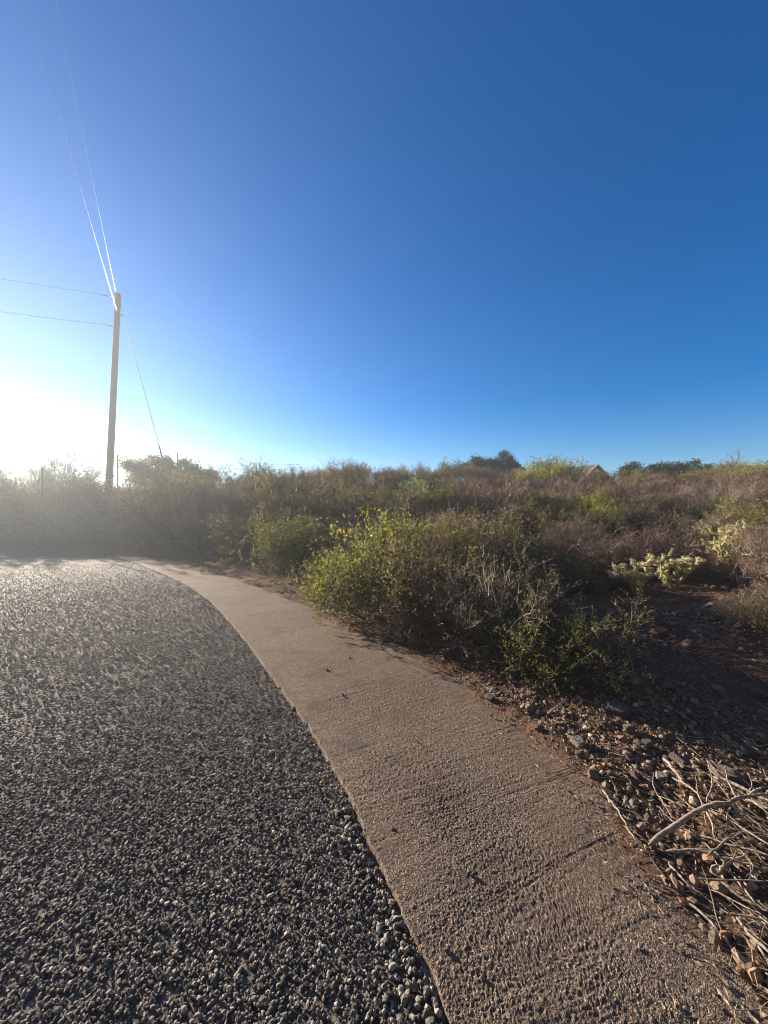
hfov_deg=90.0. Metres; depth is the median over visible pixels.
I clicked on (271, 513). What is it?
shrub
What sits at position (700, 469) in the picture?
shrub
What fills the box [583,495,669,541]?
shrub
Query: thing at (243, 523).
shrub
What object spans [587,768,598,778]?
rock
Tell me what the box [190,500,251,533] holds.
shrub
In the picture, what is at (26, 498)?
shrub
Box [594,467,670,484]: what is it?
shrub
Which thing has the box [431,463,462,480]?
shrub
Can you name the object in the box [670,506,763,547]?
shrub
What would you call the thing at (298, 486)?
shrub
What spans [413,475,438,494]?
shrub
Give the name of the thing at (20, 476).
shrub
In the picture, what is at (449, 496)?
shrub
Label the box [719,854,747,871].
dead branch
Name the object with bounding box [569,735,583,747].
rock
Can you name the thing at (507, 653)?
rock
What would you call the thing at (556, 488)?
shrub
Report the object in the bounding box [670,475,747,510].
shrub
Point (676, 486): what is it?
shrub
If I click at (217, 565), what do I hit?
dry grass
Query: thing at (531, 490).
shrub
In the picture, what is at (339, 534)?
shrub
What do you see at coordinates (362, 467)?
shrub
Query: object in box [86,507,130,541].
shrub
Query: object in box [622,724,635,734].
rock
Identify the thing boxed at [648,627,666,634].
rock
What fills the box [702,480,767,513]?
shrub
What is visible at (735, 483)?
shrub
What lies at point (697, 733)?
rock
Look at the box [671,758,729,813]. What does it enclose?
dead branch
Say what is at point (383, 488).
shrub
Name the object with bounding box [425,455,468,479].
shrub
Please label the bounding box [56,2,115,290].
power line
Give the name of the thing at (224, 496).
shrub
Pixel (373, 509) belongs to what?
shrub
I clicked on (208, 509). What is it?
shrub
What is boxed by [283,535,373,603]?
shrub
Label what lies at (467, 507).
shrub
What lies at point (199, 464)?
power line
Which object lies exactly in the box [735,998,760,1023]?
dead branch
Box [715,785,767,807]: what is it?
dead branch
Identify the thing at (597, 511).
shrub
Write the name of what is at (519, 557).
shrub
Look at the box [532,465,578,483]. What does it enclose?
shrub
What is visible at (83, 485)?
shrub
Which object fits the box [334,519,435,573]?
shrub
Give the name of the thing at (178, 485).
shrub
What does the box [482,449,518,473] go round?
tree
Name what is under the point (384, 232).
sky
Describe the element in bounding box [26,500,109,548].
shrub
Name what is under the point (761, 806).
dead branch
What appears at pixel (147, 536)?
shrub
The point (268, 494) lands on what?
shrub
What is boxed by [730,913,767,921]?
dead branch
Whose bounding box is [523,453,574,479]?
shrub
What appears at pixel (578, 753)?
rock
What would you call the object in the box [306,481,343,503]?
shrub
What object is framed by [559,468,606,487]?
shrub
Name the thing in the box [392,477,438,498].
shrub
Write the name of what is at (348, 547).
shrub
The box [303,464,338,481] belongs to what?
shrub
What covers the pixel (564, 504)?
shrub
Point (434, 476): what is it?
shrub
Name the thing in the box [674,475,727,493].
shrub
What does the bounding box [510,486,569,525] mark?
shrub
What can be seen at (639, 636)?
rock
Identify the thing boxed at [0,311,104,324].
power line
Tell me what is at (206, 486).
shrub
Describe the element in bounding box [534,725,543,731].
rock
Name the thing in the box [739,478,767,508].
shrub
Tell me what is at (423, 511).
shrub
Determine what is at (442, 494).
shrub
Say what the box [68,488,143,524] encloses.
shrub
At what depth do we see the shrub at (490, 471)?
23.23 m
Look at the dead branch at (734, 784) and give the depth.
2.13 m
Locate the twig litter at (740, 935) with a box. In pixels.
[134,543,767,1019]
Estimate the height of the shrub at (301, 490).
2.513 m
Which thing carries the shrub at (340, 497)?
on the ground at (518, 717)
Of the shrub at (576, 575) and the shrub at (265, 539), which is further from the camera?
the shrub at (265, 539)
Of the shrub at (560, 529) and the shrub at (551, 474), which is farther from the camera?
the shrub at (551, 474)
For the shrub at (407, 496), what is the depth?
13.49 m
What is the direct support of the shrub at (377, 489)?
on the ground at (518, 717)
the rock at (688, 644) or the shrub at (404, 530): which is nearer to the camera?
the rock at (688, 644)
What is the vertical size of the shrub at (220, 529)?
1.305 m
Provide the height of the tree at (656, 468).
3.679 m
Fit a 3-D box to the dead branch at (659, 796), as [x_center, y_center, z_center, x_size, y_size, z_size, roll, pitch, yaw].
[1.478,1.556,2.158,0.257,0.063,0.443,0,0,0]
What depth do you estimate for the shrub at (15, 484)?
22.12 m
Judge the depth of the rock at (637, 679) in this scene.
3.36 m
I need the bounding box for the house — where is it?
[568,464,613,481]
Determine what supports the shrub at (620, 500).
on the ground at (518, 717)
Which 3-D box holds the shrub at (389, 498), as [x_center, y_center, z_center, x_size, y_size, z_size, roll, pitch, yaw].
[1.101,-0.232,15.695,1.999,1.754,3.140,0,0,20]
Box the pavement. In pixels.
[0,545,767,1023]
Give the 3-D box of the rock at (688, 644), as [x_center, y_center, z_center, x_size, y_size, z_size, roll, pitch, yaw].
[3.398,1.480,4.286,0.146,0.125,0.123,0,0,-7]
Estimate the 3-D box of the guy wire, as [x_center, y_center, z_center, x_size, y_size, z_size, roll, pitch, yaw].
[-14.652,-6.080,24.138,0.089,10.452,4.250,0,0,8]
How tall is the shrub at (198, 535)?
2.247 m
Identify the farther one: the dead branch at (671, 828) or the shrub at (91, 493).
the shrub at (91, 493)
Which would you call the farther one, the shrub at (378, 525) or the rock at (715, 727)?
the shrub at (378, 525)
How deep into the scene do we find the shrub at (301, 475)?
22.01 m
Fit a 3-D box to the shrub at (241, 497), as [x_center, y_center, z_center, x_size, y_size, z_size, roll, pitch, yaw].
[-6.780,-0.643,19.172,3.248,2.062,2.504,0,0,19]
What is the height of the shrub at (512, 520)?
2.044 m
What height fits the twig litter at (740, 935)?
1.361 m
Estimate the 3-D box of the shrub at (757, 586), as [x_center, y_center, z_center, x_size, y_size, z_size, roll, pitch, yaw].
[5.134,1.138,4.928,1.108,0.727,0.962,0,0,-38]
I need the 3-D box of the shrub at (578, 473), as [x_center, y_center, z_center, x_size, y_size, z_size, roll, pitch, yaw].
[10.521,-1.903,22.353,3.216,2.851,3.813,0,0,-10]
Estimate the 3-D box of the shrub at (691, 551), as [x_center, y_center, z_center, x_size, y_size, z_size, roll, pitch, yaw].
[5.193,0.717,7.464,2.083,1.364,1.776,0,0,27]
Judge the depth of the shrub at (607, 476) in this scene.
20.31 m
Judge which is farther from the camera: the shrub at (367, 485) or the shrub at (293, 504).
the shrub at (367, 485)
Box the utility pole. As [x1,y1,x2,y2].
[100,291,122,506]
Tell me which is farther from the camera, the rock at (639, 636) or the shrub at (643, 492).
the shrub at (643, 492)
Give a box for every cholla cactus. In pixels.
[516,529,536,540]
[606,558,660,594]
[643,548,706,588]
[686,520,752,553]
[711,519,767,565]
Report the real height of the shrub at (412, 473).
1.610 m
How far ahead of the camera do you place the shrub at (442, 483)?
19.80 m
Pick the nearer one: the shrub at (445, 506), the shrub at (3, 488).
the shrub at (445, 506)
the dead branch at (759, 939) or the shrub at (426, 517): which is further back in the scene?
the shrub at (426, 517)
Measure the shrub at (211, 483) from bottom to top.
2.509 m
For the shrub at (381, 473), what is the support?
on the ground at (518, 717)
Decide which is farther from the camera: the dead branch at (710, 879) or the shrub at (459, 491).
the shrub at (459, 491)
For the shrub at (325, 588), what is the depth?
5.69 m
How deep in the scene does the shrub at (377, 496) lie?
16.04 m
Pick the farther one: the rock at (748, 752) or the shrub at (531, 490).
the shrub at (531, 490)
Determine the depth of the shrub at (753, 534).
6.48 m
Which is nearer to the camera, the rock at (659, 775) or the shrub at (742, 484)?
the rock at (659, 775)
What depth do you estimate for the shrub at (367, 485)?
19.03 m
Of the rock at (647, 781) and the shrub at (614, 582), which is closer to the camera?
the rock at (647, 781)
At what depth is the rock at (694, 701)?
3.07 m
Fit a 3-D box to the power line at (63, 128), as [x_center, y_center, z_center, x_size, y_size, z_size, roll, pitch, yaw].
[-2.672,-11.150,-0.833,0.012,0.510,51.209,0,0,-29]
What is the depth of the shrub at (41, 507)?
18.65 m
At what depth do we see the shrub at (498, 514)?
12.38 m
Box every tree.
[115,452,219,485]
[457,453,493,475]
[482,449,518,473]
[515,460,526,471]
[616,460,670,480]
[655,457,714,479]
[707,448,750,469]
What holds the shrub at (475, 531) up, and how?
on the ground at (518, 717)
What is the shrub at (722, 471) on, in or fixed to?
on the ground at (518, 717)
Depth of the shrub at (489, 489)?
15.88 m
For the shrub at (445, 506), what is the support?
on the ground at (518, 717)
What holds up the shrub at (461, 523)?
on the ground at (518, 717)
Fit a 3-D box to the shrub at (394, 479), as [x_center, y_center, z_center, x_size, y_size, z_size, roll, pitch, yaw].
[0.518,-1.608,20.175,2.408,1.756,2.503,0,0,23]
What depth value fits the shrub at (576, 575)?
6.55 m
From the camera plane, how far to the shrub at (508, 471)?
25.38 m
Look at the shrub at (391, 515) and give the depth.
11.97 m
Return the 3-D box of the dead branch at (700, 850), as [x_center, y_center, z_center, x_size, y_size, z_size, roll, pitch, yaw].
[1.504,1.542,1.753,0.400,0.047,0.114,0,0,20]
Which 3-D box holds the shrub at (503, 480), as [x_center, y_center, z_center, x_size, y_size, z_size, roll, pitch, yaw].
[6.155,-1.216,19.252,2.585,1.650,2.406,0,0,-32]
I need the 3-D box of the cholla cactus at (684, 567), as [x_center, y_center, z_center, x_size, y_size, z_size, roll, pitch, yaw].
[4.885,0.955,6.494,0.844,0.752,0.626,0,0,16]
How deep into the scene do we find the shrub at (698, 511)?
11.01 m
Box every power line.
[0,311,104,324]
[2,450,293,464]
[3,279,96,293]
[8,457,317,470]
[9,454,309,467]
[26,0,114,302]
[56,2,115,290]
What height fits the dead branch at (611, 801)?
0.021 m
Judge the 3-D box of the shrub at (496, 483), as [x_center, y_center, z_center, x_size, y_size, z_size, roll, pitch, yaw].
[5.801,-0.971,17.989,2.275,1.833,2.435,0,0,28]
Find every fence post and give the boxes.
[41,468,42,515]
[117,455,118,486]
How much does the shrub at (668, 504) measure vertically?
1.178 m
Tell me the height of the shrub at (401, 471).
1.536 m
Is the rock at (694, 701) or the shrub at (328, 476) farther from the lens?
the shrub at (328, 476)
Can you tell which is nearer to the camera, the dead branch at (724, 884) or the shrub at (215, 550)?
the dead branch at (724, 884)
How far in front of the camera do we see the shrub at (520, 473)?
22.93 m
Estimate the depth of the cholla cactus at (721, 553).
7.53 m
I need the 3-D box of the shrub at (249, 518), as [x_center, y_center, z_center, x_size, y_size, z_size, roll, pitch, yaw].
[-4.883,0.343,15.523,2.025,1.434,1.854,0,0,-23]
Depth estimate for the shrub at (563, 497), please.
13.84 m
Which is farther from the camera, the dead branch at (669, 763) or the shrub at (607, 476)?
the shrub at (607, 476)
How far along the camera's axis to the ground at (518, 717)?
3.43 m
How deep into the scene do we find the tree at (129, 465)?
27.19 m
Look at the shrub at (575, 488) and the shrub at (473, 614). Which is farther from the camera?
the shrub at (575, 488)
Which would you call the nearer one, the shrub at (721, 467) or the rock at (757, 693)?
the rock at (757, 693)
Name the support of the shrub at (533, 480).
on the ground at (518, 717)
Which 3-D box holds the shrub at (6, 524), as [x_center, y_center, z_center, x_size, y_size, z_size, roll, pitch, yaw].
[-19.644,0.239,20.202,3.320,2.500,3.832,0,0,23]
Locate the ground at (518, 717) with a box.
[0,481,767,1003]
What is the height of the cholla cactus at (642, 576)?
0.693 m
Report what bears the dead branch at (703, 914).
on the ground at (518, 717)
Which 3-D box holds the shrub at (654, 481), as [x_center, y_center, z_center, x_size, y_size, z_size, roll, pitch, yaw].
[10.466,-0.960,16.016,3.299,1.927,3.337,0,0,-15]
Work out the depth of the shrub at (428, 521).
7.80 m
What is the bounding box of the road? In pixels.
[0,547,447,1023]
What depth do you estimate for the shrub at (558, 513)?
11.71 m
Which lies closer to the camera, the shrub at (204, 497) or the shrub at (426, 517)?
the shrub at (426, 517)
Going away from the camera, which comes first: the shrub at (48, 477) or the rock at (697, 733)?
the rock at (697, 733)
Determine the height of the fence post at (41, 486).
3.858 m
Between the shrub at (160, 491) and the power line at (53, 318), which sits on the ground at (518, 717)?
the shrub at (160, 491)
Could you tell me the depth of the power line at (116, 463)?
65.30 m
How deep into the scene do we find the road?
1.97 m
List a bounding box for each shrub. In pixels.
[0,459,62,532]
[0,461,50,522]
[0,461,136,516]
[0,463,60,496]
[0,466,14,489]
[0,480,63,518]
[0,492,95,545]
[0,494,38,538]
[1,480,82,531]
[3,500,101,544]
[12,453,98,493]
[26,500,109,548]
[36,467,116,507]
[38,446,148,490]
[55,475,116,496]
[67,501,113,536]
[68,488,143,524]
[70,478,120,497]
[82,472,214,541]
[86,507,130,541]
[92,494,159,540]
[94,482,152,509]
[104,462,171,503]
[108,502,178,549]
[126,462,202,500]
[126,479,197,542]
[132,482,205,509]
[133,462,209,511]
[142,477,189,502]
[161,502,241,551]
[175,476,216,499]
[175,489,245,530]
[180,466,233,502]
[181,484,228,504]
[189,487,242,514]
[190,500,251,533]
[193,461,245,495]
[197,505,285,556]
[200,512,256,554]
[204,481,251,523]
[204,516,246,543]
[209,503,337,582]
[212,481,254,501]
[214,478,249,493]
[217,483,275,511]
[220,461,310,508]
[221,492,266,519]
[224,515,255,544]
[236,454,295,484]
[241,511,266,526]
[242,465,321,539]
[245,524,296,554]
[248,469,306,498]
[250,500,301,529]
[251,470,343,530]
[261,518,325,563]
[265,491,342,525]
[269,472,338,511]
[273,462,327,486]
[276,483,337,508]
[277,517,346,562]
[278,478,318,496]
[278,483,375,525]
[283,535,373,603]
[289,536,438,624]
[302,472,392,529]
[302,523,500,644]
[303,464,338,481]
[303,506,394,560]
[305,471,334,488]
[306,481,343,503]
[306,492,500,597]
[309,454,369,493]
[316,464,344,487]
[316,525,376,575]
[324,493,412,541]
[329,482,374,506]
[333,469,402,511]
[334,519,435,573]
[339,462,376,483]
[340,459,373,481]
[341,476,382,493]
[348,474,444,520]
[348,498,435,534]
[353,498,409,520]
[362,542,553,659]
[364,510,432,535]
[366,486,393,507]
[369,465,411,490]
[370,494,411,513]
[371,465,397,481]
[372,517,433,546]
[373,463,413,485]
[373,480,413,505]
[374,482,398,498]
[376,502,527,564]
[380,538,464,582]
[384,485,430,506]
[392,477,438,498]
[393,464,415,479]
[394,478,461,514]
[395,502,450,521]
[398,460,431,483]
[404,510,451,529]
[408,503,537,595]
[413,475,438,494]
[416,465,443,484]
[417,510,530,554]
[418,493,469,517]
[419,535,592,668]
[420,493,538,568]
[421,483,480,513]
[421,512,544,581]
[422,475,474,498]
[424,505,483,527]
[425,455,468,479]
[428,512,506,572]
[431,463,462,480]
[435,473,486,495]
[437,471,465,488]
[439,477,514,523]
[446,490,498,519]
[447,541,576,633]
[459,462,492,479]
[460,512,508,538]
[461,467,488,480]
[464,465,501,480]
[464,471,499,490]
[465,578,658,699]
[474,479,545,532]
[477,479,551,514]
[477,480,515,498]
[480,496,536,532]
[482,474,530,492]
[485,469,514,482]
[489,474,524,489]
[496,478,537,494]
[501,467,521,477]
[502,465,544,485]
[508,478,556,502]
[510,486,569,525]
[511,469,535,479]
[515,494,586,532]
[517,475,560,495]
[520,472,568,492]
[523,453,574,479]
[524,455,588,483]
[525,505,593,547]
[527,520,605,566]
[531,511,626,557]
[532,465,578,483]
[538,487,569,502]
[539,550,596,581]
[540,455,611,481]
[542,471,606,496]
[542,485,583,519]
[547,493,597,524]
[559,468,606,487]
[559,475,618,506]
[560,565,613,595]
[562,470,600,484]
[562,474,615,489]
[563,484,605,515]
[565,525,681,579]
[569,484,647,516]
[571,495,641,537]
[583,470,624,482]
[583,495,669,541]
[589,479,642,496]
[591,490,637,513]
[592,465,689,495]
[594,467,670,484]
[594,515,720,583]
[595,562,641,593]
[596,476,654,500]
[603,484,672,508]
[617,469,647,481]
[617,497,681,535]
[622,492,672,518]
[631,470,694,484]
[634,477,706,499]
[645,505,699,546]
[646,487,689,513]
[647,466,719,488]
[647,474,716,508]
[656,484,728,516]
[666,464,723,480]
[667,491,723,522]
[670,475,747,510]
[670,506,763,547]
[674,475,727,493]
[674,493,767,548]
[682,460,767,481]
[688,461,767,487]
[697,464,757,478]
[697,587,767,627]
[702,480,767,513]
[703,462,754,477]
[705,489,767,523]
[706,474,767,499]
[707,474,767,493]
[710,462,734,474]
[713,458,760,471]
[715,498,767,529]
[719,524,767,593]
[719,585,767,642]
[725,482,767,506]
[728,521,767,590]
[729,496,767,525]
[729,508,767,558]
[735,576,767,609]
[736,580,767,610]
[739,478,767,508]
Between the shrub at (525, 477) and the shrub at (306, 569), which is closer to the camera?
the shrub at (306, 569)
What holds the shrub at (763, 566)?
on the ground at (518, 717)
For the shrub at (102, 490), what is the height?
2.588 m
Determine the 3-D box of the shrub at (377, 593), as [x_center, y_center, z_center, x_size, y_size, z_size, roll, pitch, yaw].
[0.576,1.086,5.340,3.369,1.852,2.081,0,0,-22]
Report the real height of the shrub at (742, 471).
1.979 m
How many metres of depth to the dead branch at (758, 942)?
1.36 m
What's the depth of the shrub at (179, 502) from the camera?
15.43 m
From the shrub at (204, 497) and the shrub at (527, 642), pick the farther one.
the shrub at (204, 497)
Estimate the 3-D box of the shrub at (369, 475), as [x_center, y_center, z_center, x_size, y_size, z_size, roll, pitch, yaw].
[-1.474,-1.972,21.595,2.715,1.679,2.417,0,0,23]
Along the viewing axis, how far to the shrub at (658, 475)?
16.66 m
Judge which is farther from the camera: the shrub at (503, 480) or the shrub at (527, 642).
the shrub at (503, 480)
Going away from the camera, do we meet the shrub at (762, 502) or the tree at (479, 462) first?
the shrub at (762, 502)
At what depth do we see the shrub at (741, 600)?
4.77 m
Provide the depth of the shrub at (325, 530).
9.88 m
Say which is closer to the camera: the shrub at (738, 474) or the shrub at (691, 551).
the shrub at (691, 551)
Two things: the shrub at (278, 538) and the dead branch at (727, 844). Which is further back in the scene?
the shrub at (278, 538)
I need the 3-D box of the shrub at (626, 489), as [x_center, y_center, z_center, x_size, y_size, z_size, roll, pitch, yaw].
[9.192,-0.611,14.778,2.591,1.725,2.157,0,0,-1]
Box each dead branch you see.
[602,789,641,840]
[631,764,691,819]
[647,766,767,846]
[662,758,687,787]
[662,818,755,903]
[665,843,767,870]
[669,863,702,894]
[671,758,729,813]
[672,776,706,824]
[684,901,745,969]
[692,833,767,877]
[695,860,767,881]
[707,830,767,856]
[711,889,767,935]
[712,986,767,1010]
[713,774,767,800]
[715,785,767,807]
[718,881,767,911]
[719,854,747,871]
[730,820,767,849]
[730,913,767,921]
[735,816,767,829]
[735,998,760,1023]
[736,794,767,812]
[736,917,767,960]
[739,759,767,778]
[741,927,767,956]
[744,929,767,951]
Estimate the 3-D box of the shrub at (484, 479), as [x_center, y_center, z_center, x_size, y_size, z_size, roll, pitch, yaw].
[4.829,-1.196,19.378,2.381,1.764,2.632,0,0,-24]
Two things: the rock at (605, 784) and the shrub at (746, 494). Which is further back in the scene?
the shrub at (746, 494)
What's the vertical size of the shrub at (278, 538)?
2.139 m
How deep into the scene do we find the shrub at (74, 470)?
25.74 m
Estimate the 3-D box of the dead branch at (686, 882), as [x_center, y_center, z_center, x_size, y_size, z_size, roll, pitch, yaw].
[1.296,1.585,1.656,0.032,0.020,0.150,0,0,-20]
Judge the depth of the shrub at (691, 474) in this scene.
15.22 m
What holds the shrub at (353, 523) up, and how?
on the ground at (518, 717)
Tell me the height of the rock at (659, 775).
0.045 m
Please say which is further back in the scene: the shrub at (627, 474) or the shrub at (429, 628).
the shrub at (627, 474)
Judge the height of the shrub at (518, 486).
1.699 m
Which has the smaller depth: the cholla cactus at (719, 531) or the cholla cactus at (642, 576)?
the cholla cactus at (642, 576)
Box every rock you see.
[484,693,493,700]
[489,687,499,692]
[502,651,512,657]
[525,703,533,712]
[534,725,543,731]
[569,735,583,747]
[575,750,581,756]
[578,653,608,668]
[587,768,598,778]
[600,701,629,718]
[602,781,610,787]
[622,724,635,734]
[628,676,641,684]
[628,798,635,806]
[634,635,644,643]
[641,739,653,747]
[643,779,652,786]
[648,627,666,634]
[655,771,668,779]
[659,681,673,689]
[668,752,688,764]
[680,639,694,648]
[690,698,699,704]
[691,730,704,738]
[708,764,749,788]
[709,724,720,731]
[712,684,724,691]
[728,666,743,675]
[741,746,757,758]
[748,688,767,698]
[756,709,767,715]
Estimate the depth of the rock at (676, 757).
2.44 m
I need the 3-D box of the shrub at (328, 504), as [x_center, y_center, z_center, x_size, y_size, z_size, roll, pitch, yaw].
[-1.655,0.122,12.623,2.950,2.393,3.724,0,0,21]
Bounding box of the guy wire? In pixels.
[123,315,168,479]
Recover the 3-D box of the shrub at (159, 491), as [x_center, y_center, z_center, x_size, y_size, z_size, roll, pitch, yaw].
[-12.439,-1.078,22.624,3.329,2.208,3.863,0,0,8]
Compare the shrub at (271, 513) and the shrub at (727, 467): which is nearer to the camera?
the shrub at (271, 513)
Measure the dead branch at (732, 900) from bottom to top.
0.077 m
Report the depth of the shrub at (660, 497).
11.99 m
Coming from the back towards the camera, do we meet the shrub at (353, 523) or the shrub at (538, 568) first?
the shrub at (353, 523)
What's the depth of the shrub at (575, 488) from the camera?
15.18 m
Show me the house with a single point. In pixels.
(597, 467)
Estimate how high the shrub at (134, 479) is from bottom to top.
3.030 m
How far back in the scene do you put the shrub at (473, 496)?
14.44 m
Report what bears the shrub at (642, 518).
on the ground at (518, 717)
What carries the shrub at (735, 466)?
on the ground at (518, 717)
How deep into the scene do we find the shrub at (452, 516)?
12.36 m
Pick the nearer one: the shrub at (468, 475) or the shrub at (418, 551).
the shrub at (418, 551)
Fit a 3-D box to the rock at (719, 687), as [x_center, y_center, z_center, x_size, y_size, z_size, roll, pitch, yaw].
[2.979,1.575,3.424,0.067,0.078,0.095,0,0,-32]
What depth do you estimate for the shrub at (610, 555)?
7.55 m
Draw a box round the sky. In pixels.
[0,0,767,490]
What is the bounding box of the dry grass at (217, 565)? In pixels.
[73,540,358,606]
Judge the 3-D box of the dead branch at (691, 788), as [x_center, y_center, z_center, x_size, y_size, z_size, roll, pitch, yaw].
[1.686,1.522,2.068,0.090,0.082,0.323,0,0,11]
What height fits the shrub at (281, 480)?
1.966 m
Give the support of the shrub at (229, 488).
on the ground at (518, 717)
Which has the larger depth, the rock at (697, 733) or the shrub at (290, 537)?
the shrub at (290, 537)
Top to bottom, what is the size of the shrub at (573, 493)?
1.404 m
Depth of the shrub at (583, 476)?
19.92 m
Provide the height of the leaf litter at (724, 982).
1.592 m
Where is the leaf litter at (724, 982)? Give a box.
[142,536,767,1023]
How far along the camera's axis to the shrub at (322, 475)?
21.80 m
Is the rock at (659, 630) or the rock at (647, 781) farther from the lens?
the rock at (659, 630)
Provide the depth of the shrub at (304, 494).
15.98 m
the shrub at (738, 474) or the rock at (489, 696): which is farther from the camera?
the shrub at (738, 474)
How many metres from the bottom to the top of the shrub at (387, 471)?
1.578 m
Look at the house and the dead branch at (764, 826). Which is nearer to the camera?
the dead branch at (764, 826)
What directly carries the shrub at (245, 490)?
on the ground at (518, 717)
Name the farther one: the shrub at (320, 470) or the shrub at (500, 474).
the shrub at (320, 470)
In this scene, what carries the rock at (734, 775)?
on the ground at (518, 717)
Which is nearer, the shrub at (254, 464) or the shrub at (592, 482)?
the shrub at (592, 482)
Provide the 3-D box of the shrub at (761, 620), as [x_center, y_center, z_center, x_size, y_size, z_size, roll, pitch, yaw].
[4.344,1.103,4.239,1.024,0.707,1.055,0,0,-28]
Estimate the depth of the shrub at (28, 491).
23.91 m
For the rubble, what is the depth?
2.70 m
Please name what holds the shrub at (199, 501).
on the ground at (518, 717)
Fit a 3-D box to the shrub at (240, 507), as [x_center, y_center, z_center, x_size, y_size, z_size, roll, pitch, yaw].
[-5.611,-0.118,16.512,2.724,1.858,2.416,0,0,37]
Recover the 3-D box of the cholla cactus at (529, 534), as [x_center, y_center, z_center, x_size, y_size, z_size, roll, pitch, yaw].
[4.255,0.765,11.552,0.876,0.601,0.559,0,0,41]
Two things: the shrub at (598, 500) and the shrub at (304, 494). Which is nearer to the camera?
the shrub at (598, 500)
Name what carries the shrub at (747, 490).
on the ground at (518, 717)
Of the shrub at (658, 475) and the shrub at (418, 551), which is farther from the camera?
the shrub at (658, 475)
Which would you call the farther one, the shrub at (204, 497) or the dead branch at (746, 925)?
the shrub at (204, 497)
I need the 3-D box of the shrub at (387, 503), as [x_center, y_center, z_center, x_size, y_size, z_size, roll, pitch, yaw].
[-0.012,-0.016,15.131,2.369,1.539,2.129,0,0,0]
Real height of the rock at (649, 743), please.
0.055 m
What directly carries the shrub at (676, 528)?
on the ground at (518, 717)
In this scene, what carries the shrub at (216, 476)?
on the ground at (518, 717)
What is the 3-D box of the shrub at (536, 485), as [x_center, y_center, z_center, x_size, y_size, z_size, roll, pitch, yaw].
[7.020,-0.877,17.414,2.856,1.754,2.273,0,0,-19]
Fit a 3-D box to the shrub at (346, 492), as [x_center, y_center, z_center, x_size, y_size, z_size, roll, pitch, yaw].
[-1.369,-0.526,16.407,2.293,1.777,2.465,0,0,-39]
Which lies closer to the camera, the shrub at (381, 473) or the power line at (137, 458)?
the shrub at (381, 473)
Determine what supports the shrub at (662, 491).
on the ground at (518, 717)
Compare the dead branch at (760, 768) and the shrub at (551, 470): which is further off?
the shrub at (551, 470)
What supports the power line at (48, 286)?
attached to the utility pole
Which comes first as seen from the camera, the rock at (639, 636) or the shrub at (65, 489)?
the rock at (639, 636)
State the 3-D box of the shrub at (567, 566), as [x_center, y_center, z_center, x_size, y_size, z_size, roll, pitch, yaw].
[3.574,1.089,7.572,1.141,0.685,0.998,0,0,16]
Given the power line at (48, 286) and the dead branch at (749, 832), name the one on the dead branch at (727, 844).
the dead branch at (749, 832)
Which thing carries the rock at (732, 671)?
on the ground at (518, 717)
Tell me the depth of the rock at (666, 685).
3.27 m
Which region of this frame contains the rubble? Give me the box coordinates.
[208,536,767,1017]
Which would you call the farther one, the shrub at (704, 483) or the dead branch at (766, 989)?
the shrub at (704, 483)
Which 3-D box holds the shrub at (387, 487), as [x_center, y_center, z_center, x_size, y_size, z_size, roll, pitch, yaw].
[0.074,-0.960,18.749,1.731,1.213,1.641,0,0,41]
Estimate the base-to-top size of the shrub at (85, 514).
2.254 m
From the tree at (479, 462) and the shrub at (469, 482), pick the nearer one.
the shrub at (469, 482)
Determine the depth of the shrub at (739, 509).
9.34 m
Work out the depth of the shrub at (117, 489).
20.65 m
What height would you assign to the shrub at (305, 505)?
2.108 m
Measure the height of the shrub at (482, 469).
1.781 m
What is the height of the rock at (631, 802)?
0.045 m
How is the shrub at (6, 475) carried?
on the ground at (518, 717)
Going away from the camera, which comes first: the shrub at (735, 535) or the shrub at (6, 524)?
the shrub at (735, 535)
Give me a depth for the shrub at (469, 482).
17.72 m
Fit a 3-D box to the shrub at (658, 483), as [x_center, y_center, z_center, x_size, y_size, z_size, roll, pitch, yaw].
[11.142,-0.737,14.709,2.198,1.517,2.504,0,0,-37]
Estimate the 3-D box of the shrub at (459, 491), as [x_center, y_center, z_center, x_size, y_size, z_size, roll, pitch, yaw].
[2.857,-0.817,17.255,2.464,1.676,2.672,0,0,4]
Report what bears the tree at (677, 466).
on the ground at (518, 717)
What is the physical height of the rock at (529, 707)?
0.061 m
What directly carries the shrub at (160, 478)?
on the ground at (518, 717)
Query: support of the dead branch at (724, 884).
on the ground at (518, 717)
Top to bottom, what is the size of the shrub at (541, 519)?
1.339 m
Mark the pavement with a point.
(532, 919)
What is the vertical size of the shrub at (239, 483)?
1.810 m
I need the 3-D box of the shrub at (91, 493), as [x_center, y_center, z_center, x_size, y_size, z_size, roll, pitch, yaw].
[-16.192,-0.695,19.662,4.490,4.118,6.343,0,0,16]
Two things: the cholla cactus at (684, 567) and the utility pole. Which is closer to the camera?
the cholla cactus at (684, 567)
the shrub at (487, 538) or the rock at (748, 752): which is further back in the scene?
the shrub at (487, 538)
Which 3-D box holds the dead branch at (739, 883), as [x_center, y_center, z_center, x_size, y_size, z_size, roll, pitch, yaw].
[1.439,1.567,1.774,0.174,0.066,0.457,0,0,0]
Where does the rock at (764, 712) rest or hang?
on the ground at (518, 717)
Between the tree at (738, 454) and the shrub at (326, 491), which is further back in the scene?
the tree at (738, 454)
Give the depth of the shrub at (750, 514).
8.53 m
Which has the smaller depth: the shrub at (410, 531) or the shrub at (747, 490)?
the shrub at (410, 531)

